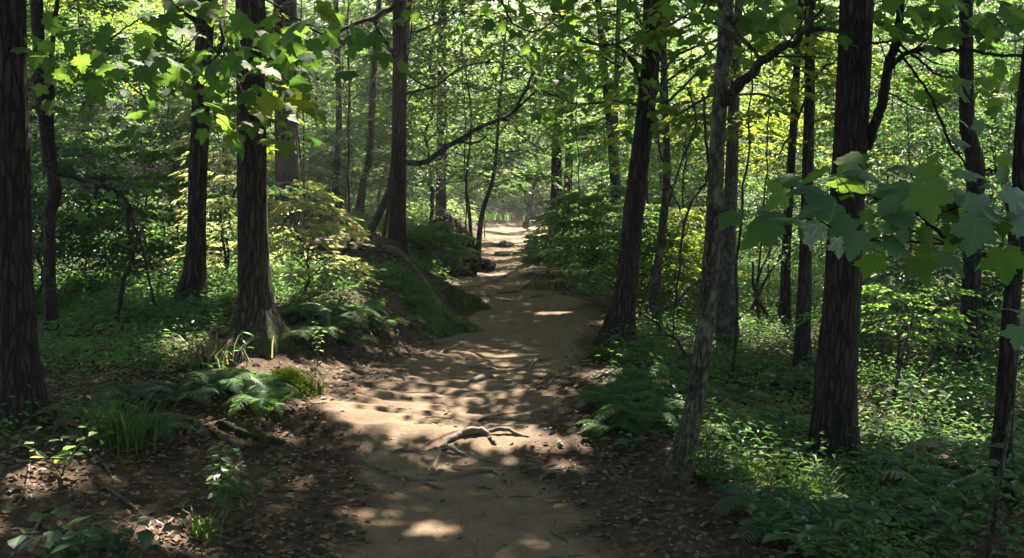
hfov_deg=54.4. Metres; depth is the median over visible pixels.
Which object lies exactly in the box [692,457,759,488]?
fern
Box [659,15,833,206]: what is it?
tree
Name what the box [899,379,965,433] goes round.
broadleaf plant
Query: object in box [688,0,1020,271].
sapling
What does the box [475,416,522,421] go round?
exposed root
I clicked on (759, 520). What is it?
broadleaf plant
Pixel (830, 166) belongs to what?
bush
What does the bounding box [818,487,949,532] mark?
fern
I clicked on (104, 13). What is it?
sapling
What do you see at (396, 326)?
exposed root
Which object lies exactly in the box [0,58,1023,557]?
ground
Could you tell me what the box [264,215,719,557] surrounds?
path
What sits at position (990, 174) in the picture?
tree
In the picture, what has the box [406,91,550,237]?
sapling
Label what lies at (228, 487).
seedling
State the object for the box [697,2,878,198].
tree
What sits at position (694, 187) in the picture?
bush
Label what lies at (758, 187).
bush
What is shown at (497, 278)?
exposed root
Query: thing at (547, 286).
grass tuft
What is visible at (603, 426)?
fern
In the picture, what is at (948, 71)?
sapling
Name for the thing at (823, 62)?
sapling
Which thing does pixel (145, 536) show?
broadleaf plant
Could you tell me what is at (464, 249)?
bush
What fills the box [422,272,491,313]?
moss cushion
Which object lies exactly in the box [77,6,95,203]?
tree
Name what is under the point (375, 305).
fern
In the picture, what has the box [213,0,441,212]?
sapling
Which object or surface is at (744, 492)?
fern
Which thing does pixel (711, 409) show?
plant
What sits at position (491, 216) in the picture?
grass tuft
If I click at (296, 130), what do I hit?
sapling
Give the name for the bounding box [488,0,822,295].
sapling
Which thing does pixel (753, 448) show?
fern
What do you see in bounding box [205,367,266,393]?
moss cushion
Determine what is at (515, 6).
sky
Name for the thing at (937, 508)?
broadleaf plant
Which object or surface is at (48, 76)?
tree
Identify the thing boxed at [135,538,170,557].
fallen stick
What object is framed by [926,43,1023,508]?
tree
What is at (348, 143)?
sapling
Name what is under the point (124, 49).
tree
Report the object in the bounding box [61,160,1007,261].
ground cover
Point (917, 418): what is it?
grass tuft
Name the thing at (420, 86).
sapling
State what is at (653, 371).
fern
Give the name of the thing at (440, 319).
moss cushion
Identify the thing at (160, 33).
tree
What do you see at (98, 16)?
sapling
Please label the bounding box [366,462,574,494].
exposed root
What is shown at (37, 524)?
fallen stick
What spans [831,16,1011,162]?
tree
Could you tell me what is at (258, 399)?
fern
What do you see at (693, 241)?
bush
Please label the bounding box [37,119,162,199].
bush
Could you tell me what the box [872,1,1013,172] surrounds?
tree
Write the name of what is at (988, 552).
bare sapling
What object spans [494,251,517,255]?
stone
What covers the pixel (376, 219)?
tree
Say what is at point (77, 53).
tree
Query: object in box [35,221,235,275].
bush
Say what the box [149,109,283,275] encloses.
bush
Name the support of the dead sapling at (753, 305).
on the ground at (336, 358)
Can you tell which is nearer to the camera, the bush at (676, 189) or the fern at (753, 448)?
the fern at (753, 448)
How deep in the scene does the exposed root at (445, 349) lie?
10.03 m
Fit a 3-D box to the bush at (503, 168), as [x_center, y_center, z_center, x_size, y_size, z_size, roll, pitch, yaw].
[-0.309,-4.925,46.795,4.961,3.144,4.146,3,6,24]
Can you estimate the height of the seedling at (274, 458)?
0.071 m
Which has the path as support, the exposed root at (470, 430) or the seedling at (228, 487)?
the exposed root at (470, 430)
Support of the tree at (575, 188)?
on the ground at (336, 358)
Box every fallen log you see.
[381,245,445,308]
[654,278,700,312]
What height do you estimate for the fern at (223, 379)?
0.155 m
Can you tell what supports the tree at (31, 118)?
on the ground at (336, 358)
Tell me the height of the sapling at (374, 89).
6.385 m
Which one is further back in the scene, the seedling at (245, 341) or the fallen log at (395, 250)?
the fallen log at (395, 250)
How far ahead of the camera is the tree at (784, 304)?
12.99 m
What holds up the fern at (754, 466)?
on the ground at (336, 358)
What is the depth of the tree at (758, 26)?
5.47 m
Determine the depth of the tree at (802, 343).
9.57 m
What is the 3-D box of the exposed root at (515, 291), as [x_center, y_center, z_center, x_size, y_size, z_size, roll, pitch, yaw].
[0.143,0.159,15.814,0.306,0.125,1.352,3,6,29]
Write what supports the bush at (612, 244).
on the ground at (336, 358)
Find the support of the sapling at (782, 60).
on the ground at (336, 358)
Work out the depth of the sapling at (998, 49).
13.01 m
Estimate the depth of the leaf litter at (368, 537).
5.66 m
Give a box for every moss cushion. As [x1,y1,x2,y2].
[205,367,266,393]
[265,366,327,399]
[374,261,487,337]
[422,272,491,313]
[583,348,626,363]
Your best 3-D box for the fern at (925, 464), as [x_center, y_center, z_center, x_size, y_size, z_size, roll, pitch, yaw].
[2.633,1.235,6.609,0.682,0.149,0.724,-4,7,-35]
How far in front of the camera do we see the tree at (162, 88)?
47.34 m
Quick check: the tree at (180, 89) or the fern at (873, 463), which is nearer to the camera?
the fern at (873, 463)
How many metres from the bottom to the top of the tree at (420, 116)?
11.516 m
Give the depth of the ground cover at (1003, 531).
8.05 m
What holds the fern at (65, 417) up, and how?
on the ground at (336, 358)
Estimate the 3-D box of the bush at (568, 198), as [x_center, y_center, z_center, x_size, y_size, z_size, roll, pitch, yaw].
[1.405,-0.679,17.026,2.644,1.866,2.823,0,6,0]
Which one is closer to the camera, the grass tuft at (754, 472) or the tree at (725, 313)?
the grass tuft at (754, 472)
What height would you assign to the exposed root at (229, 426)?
0.170 m
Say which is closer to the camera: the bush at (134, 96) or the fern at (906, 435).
the fern at (906, 435)
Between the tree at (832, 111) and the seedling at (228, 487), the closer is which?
the seedling at (228, 487)
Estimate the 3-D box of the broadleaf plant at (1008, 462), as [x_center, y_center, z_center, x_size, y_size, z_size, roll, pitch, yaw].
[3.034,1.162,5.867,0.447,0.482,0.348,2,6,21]
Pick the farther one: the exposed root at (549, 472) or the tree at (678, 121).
the tree at (678, 121)
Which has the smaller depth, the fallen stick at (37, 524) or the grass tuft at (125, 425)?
the fallen stick at (37, 524)
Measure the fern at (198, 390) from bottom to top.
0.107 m
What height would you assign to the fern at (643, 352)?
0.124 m
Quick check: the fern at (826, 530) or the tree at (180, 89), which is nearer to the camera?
the fern at (826, 530)
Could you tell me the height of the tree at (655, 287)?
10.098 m
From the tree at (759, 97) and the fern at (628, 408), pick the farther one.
the tree at (759, 97)
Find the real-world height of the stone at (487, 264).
0.454 m
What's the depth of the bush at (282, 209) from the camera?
9.39 m
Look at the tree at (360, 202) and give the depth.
19.76 m
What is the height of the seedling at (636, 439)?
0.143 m
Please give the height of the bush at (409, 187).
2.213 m
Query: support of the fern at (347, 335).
on the ground at (336, 358)
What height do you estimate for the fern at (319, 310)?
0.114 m
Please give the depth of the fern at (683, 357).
9.62 m
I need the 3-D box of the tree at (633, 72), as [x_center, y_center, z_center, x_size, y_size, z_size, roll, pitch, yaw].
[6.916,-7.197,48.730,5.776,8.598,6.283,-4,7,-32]
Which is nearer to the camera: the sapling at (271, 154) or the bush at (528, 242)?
the sapling at (271, 154)
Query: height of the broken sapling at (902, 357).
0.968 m
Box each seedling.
[10,431,97,474]
[202,448,254,533]
[206,438,240,497]
[217,471,281,517]
[228,332,253,365]
[266,451,286,464]
[312,321,326,364]
[388,343,404,355]
[583,421,606,438]
[598,428,660,453]
[695,439,745,458]
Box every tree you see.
[0,0,59,434]
[10,0,185,332]
[27,4,39,207]
[39,13,131,135]
[41,5,179,172]
[44,0,226,136]
[45,5,133,132]
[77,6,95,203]
[90,0,408,357]
[108,49,183,144]
[129,1,195,122]
[148,1,330,204]
[156,34,269,156]
[166,0,225,308]
[175,0,362,161]
[265,0,997,322]
[267,0,457,203]
[268,0,513,206]
[270,2,329,146]
[273,0,302,251]
[298,0,341,207]
[298,0,567,222]
[309,0,577,232]
[317,0,476,157]
[320,7,454,168]
[324,0,543,261]
[354,0,381,214]
[361,22,462,141]
[381,0,407,236]
[390,0,716,351]
[407,6,544,237]
[420,0,569,271]
[422,1,549,197]
[435,1,446,218]
[447,39,505,164]
[454,0,714,219]
[472,0,1023,325]
[488,46,598,227]
[492,70,578,177]
[502,0,799,219]
[517,0,715,199]
[527,0,709,190]
[548,9,565,236]
[549,1,766,209]
[595,0,621,251]
[595,45,724,197]
[597,47,692,179]
[601,48,760,195]
[609,0,852,488]
[618,60,688,160]
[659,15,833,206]
[674,36,800,173]
[688,0,824,191]
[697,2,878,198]
[713,0,742,347]
[757,0,836,383]
[763,0,1023,475]
[771,40,924,177]
[782,0,1005,182]
[783,0,1023,223]
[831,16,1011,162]
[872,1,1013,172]
[877,0,1023,250]
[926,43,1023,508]
[942,3,1023,166]
[953,0,985,382]
[958,0,1017,132]
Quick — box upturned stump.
[428,212,478,276]
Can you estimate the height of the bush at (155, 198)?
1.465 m
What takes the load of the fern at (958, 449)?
on the ground at (336, 358)
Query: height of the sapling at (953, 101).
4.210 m
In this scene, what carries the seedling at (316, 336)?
on the ground at (336, 358)
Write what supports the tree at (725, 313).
on the ground at (336, 358)
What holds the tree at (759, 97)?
on the ground at (336, 358)
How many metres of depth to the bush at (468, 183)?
41.41 m
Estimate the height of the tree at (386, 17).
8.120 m
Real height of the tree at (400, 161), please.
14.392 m
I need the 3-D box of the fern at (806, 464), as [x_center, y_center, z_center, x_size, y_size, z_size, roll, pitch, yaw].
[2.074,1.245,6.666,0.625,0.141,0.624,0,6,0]
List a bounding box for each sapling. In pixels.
[27,0,164,159]
[27,0,229,164]
[27,0,233,227]
[27,0,338,243]
[28,40,318,273]
[29,142,186,310]
[49,0,369,108]
[56,139,301,265]
[121,0,557,231]
[151,0,342,257]
[167,26,310,268]
[187,0,462,241]
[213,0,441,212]
[218,0,449,239]
[300,0,553,138]
[335,0,586,226]
[344,0,542,216]
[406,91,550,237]
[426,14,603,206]
[476,0,679,250]
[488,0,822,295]
[498,1,710,227]
[548,0,835,292]
[607,0,879,383]
[637,0,919,287]
[673,115,879,277]
[683,0,922,163]
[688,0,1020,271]
[717,134,1023,300]
[747,254,780,316]
[751,261,773,322]
[755,250,769,319]
[756,51,1019,302]
[761,0,1023,165]
[814,0,1023,247]
[868,62,1019,239]
[891,305,931,422]
[985,406,1012,557]
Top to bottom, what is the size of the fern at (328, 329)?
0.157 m
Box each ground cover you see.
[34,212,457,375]
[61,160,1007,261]
[540,219,1023,557]
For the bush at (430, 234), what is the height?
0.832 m
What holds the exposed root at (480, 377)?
on the path
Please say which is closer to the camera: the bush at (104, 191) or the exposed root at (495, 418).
the exposed root at (495, 418)
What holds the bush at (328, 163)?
on the ground at (336, 358)
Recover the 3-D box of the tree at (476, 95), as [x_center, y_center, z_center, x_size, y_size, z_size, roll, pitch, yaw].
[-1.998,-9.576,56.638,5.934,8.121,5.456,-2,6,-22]
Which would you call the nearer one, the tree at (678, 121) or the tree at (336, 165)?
the tree at (336, 165)
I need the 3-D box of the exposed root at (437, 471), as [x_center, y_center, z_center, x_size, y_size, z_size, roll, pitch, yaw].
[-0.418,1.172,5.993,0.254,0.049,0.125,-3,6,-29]
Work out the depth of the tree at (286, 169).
14.26 m
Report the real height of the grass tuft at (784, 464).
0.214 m
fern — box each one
[27,400,135,432]
[85,379,182,402]
[105,413,202,447]
[130,384,229,407]
[173,367,269,400]
[199,371,295,396]
[217,386,315,421]
[277,302,350,319]
[280,326,320,341]
[289,318,364,342]
[299,305,384,331]
[325,330,378,345]
[345,300,394,316]
[361,316,406,328]
[393,315,425,326]
[570,381,665,417]
[571,414,650,438]
[587,371,671,389]
[589,397,684,432]
[612,346,667,361]
[613,365,687,393]
[647,355,712,371]
[658,413,736,440]
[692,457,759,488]
[696,454,783,487]
[703,483,813,533]
[707,383,773,405]
[717,438,785,461]
[733,407,809,433]
[734,497,868,557]
[748,366,814,393]
[761,444,822,468]
[782,448,865,478]
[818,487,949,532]
[836,448,934,481]
[855,467,1022,514]
[859,422,944,448]
[859,449,955,485]
[879,381,969,405]
[902,435,1022,472]
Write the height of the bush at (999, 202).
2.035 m
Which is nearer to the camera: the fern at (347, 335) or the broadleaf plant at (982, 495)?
the broadleaf plant at (982, 495)
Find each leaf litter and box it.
[0,261,1023,557]
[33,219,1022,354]
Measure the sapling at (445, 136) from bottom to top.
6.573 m
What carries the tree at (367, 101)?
on the ground at (336, 358)
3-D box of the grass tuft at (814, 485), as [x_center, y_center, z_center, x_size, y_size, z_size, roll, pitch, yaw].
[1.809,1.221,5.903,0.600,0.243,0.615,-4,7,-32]
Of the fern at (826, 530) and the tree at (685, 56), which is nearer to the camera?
the fern at (826, 530)
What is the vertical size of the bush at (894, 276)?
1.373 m
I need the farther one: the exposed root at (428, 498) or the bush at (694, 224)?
the bush at (694, 224)
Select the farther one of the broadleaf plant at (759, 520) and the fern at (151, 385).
the fern at (151, 385)
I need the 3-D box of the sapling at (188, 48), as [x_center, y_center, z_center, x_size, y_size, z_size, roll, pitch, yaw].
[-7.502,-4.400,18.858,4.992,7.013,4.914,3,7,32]
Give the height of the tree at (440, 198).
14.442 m
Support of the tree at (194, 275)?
on the ground at (336, 358)
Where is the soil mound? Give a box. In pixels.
[293,232,402,263]
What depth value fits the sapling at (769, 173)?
16.37 m
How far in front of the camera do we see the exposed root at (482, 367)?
8.92 m
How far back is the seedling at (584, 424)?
6.42 m
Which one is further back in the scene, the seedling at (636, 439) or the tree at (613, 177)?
the tree at (613, 177)
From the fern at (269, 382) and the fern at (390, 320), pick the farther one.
the fern at (390, 320)
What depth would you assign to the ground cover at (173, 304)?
8.91 m
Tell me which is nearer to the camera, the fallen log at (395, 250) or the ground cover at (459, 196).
the fallen log at (395, 250)
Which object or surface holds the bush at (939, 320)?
on the ground at (336, 358)
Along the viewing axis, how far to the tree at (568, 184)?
30.70 m
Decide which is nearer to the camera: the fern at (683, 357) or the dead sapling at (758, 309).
the fern at (683, 357)
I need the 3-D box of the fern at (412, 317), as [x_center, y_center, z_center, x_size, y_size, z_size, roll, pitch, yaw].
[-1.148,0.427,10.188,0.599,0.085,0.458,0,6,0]
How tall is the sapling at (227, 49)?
2.813 m
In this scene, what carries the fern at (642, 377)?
on the ground at (336, 358)
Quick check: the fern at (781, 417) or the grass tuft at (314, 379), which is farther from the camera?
the fern at (781, 417)
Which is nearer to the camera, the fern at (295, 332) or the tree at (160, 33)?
the fern at (295, 332)
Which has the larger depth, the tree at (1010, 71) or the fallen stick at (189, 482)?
the tree at (1010, 71)
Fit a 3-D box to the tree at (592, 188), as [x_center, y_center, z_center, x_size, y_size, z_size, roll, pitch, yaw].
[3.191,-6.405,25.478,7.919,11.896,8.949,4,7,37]
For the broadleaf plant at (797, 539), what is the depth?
4.37 m
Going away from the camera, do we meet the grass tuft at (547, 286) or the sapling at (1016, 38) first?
the grass tuft at (547, 286)
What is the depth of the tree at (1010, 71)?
41.16 m
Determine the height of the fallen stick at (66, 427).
0.106 m
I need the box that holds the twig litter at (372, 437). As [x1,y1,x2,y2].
[0,261,1023,557]
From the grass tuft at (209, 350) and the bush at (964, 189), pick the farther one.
the bush at (964, 189)
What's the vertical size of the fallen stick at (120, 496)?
0.096 m
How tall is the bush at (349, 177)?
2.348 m
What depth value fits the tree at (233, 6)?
28.95 m
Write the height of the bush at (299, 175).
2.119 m
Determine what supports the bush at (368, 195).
on the ground at (336, 358)
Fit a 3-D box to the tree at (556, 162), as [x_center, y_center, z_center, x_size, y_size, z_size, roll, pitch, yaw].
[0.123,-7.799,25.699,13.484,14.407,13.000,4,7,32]
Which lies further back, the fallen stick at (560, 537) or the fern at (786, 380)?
the fern at (786, 380)
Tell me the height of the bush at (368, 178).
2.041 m
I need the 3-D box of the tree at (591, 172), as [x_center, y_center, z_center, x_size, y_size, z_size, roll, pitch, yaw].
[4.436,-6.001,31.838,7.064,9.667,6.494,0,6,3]
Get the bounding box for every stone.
[481,258,496,270]
[491,240,514,246]
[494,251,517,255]
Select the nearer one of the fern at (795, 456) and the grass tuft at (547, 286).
the fern at (795, 456)
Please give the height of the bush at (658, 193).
2.729 m
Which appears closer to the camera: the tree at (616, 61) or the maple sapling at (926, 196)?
the maple sapling at (926, 196)
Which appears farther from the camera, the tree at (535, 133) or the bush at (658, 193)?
the tree at (535, 133)
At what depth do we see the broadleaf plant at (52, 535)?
4.03 m
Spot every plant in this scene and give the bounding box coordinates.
[7,507,120,557]
[77,513,180,557]
[704,399,748,458]
[737,494,810,541]
[747,496,865,557]
[834,483,889,557]
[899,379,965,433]
[908,456,1023,540]
[919,496,987,557]
[990,430,1023,503]
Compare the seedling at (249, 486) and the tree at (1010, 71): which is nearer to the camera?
the seedling at (249, 486)
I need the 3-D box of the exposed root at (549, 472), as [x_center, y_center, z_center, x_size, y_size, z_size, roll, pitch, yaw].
[0.146,1.177,5.682,0.407,0.078,0.445,0,6,0]
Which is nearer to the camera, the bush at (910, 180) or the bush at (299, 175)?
the bush at (299, 175)
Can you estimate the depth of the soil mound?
11.82 m
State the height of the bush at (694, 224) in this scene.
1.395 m
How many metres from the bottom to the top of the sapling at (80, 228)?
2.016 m
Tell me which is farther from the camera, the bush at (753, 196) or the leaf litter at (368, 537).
the bush at (753, 196)
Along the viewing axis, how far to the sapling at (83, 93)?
16.90 m
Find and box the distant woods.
[44,0,1023,212]
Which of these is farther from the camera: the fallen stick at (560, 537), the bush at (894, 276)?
the bush at (894, 276)
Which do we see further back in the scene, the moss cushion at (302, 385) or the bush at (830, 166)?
the bush at (830, 166)
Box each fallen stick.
[8,435,30,512]
[31,513,46,536]
[54,422,90,452]
[78,447,113,479]
[93,479,142,516]
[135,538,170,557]
[177,473,210,486]
[551,532,567,542]
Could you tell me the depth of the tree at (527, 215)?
37.79 m
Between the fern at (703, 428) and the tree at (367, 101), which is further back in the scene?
the tree at (367, 101)
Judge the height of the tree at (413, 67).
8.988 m
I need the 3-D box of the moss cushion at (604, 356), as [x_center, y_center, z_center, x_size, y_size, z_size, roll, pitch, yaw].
[0.834,0.723,9.049,0.428,0.190,0.316,0,6,0]
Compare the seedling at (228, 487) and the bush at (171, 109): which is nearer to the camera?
the seedling at (228, 487)
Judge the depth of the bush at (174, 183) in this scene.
28.27 m
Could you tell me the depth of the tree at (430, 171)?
24.61 m
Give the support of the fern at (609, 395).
on the ground at (336, 358)
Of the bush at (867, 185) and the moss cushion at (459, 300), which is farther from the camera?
the bush at (867, 185)
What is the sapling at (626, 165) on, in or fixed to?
on the ground at (336, 358)
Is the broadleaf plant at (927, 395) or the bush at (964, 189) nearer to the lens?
the broadleaf plant at (927, 395)
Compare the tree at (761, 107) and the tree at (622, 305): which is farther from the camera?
the tree at (761, 107)
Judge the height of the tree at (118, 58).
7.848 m
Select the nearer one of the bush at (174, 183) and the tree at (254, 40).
the tree at (254, 40)
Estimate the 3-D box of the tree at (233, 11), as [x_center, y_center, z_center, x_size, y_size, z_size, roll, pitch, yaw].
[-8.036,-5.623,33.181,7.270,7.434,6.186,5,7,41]
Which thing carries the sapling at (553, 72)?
on the ground at (336, 358)
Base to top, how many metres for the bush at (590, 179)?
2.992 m
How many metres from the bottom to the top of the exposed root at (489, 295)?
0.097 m
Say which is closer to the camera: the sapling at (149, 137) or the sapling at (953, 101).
the sapling at (149, 137)
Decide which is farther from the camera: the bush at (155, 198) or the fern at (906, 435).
the bush at (155, 198)
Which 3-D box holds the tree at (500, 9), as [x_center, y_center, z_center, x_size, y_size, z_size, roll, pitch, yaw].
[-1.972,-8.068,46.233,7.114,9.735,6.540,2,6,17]
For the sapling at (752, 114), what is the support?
on the ground at (336, 358)
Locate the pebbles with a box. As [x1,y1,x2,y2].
[100,275,728,556]
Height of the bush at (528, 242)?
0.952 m
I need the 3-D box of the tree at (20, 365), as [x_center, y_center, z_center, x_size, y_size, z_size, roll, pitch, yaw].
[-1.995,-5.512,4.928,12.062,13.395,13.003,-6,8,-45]
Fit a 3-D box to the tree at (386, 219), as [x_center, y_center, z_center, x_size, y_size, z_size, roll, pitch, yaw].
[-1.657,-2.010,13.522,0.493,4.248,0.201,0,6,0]
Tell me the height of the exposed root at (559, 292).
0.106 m
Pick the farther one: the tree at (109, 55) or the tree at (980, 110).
the tree at (109, 55)
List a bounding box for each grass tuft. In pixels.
[60,382,195,454]
[140,329,274,369]
[178,502,228,543]
[294,368,334,392]
[460,210,526,219]
[520,273,560,289]
[702,443,782,487]
[747,438,818,477]
[766,455,874,497]
[859,403,960,447]
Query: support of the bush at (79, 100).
on the ground at (336, 358)
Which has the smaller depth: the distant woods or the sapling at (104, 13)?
the sapling at (104, 13)
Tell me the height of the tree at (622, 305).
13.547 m
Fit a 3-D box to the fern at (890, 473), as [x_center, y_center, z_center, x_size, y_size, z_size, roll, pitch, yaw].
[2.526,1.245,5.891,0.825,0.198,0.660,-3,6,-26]
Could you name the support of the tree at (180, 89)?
on the ground at (336, 358)
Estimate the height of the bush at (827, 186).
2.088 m
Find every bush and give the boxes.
[28,62,236,210]
[29,92,236,212]
[31,198,214,281]
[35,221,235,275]
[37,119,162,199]
[62,144,164,205]
[92,98,344,225]
[130,148,220,202]
[131,173,174,203]
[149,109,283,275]
[207,145,366,209]
[209,151,381,214]
[229,188,386,295]
[267,123,462,216]
[300,145,384,208]
[343,159,385,195]
[366,164,455,204]
[382,220,480,264]
[406,154,489,202]
[408,237,482,271]
[458,141,545,200]
[517,233,576,275]
[518,185,665,283]
[521,203,703,294]
[537,158,621,208]
[567,147,766,247]
[595,198,750,310]
[610,197,703,240]
[624,171,705,223]
[648,178,760,236]
[737,152,940,251]
[737,170,795,212]
[778,182,942,265]
[781,173,886,221]
[788,284,1001,390]
[814,251,1023,361]
[816,132,911,183]
[883,162,963,189]
[949,179,1005,215]
[985,168,1011,246]
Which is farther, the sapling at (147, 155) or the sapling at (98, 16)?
the sapling at (98, 16)
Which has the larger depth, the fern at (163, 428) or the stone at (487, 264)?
the stone at (487, 264)
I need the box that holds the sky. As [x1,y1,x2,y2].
[114,0,1016,87]
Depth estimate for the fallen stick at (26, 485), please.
4.96 m
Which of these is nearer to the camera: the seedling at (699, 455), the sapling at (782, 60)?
the seedling at (699, 455)
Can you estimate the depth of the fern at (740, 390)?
8.77 m
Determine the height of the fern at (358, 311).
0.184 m
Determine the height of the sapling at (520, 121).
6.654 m
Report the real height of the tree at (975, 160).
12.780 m
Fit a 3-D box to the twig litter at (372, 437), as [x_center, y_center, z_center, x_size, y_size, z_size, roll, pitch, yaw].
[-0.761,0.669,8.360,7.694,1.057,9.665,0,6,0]
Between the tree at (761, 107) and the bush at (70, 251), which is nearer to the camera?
the bush at (70, 251)
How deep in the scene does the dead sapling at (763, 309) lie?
13.10 m
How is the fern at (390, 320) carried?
on the ground at (336, 358)
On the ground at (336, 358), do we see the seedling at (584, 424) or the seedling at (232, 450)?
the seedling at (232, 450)
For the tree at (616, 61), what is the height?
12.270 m
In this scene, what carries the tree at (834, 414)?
on the ground at (336, 358)
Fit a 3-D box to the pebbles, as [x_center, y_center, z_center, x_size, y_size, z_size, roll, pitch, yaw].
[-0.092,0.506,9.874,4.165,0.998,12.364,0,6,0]
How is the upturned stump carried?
on the ground at (336, 358)
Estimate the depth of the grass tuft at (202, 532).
4.65 m
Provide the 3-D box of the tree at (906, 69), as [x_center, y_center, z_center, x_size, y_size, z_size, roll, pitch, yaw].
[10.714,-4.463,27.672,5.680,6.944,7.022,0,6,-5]
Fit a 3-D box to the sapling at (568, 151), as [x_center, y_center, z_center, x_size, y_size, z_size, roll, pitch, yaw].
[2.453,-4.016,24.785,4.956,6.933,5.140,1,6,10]
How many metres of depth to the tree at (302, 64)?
46.68 m
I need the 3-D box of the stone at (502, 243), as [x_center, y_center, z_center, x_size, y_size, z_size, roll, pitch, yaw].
[-0.244,-0.934,27.039,0.667,0.239,0.736,3,6,28]
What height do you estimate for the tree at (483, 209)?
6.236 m
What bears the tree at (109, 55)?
on the ground at (336, 358)
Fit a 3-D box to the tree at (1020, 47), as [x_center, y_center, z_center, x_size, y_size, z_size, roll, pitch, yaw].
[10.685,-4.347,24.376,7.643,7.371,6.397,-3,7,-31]
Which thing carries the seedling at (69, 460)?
on the ground at (336, 358)
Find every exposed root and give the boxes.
[207,419,301,447]
[297,319,343,355]
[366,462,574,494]
[378,304,421,340]
[390,426,530,475]
[421,496,445,502]
[430,467,462,475]
[440,343,464,353]
[467,276,506,287]
[467,365,498,369]
[468,356,595,382]
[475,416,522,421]
[478,294,510,303]
[495,282,539,293]
[509,469,570,497]
[529,291,570,297]
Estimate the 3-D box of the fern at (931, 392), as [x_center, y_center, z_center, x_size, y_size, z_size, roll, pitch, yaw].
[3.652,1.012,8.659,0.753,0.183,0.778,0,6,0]
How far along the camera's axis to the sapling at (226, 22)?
21.54 m
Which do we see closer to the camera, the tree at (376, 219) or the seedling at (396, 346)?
the seedling at (396, 346)
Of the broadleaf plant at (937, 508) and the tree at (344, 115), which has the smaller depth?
the broadleaf plant at (937, 508)
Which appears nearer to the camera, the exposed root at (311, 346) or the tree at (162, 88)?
the exposed root at (311, 346)
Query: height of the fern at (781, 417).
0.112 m
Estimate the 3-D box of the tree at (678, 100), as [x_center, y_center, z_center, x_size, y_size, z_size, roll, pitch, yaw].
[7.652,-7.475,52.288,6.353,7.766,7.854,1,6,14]
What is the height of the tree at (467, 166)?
5.451 m
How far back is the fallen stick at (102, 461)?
5.41 m

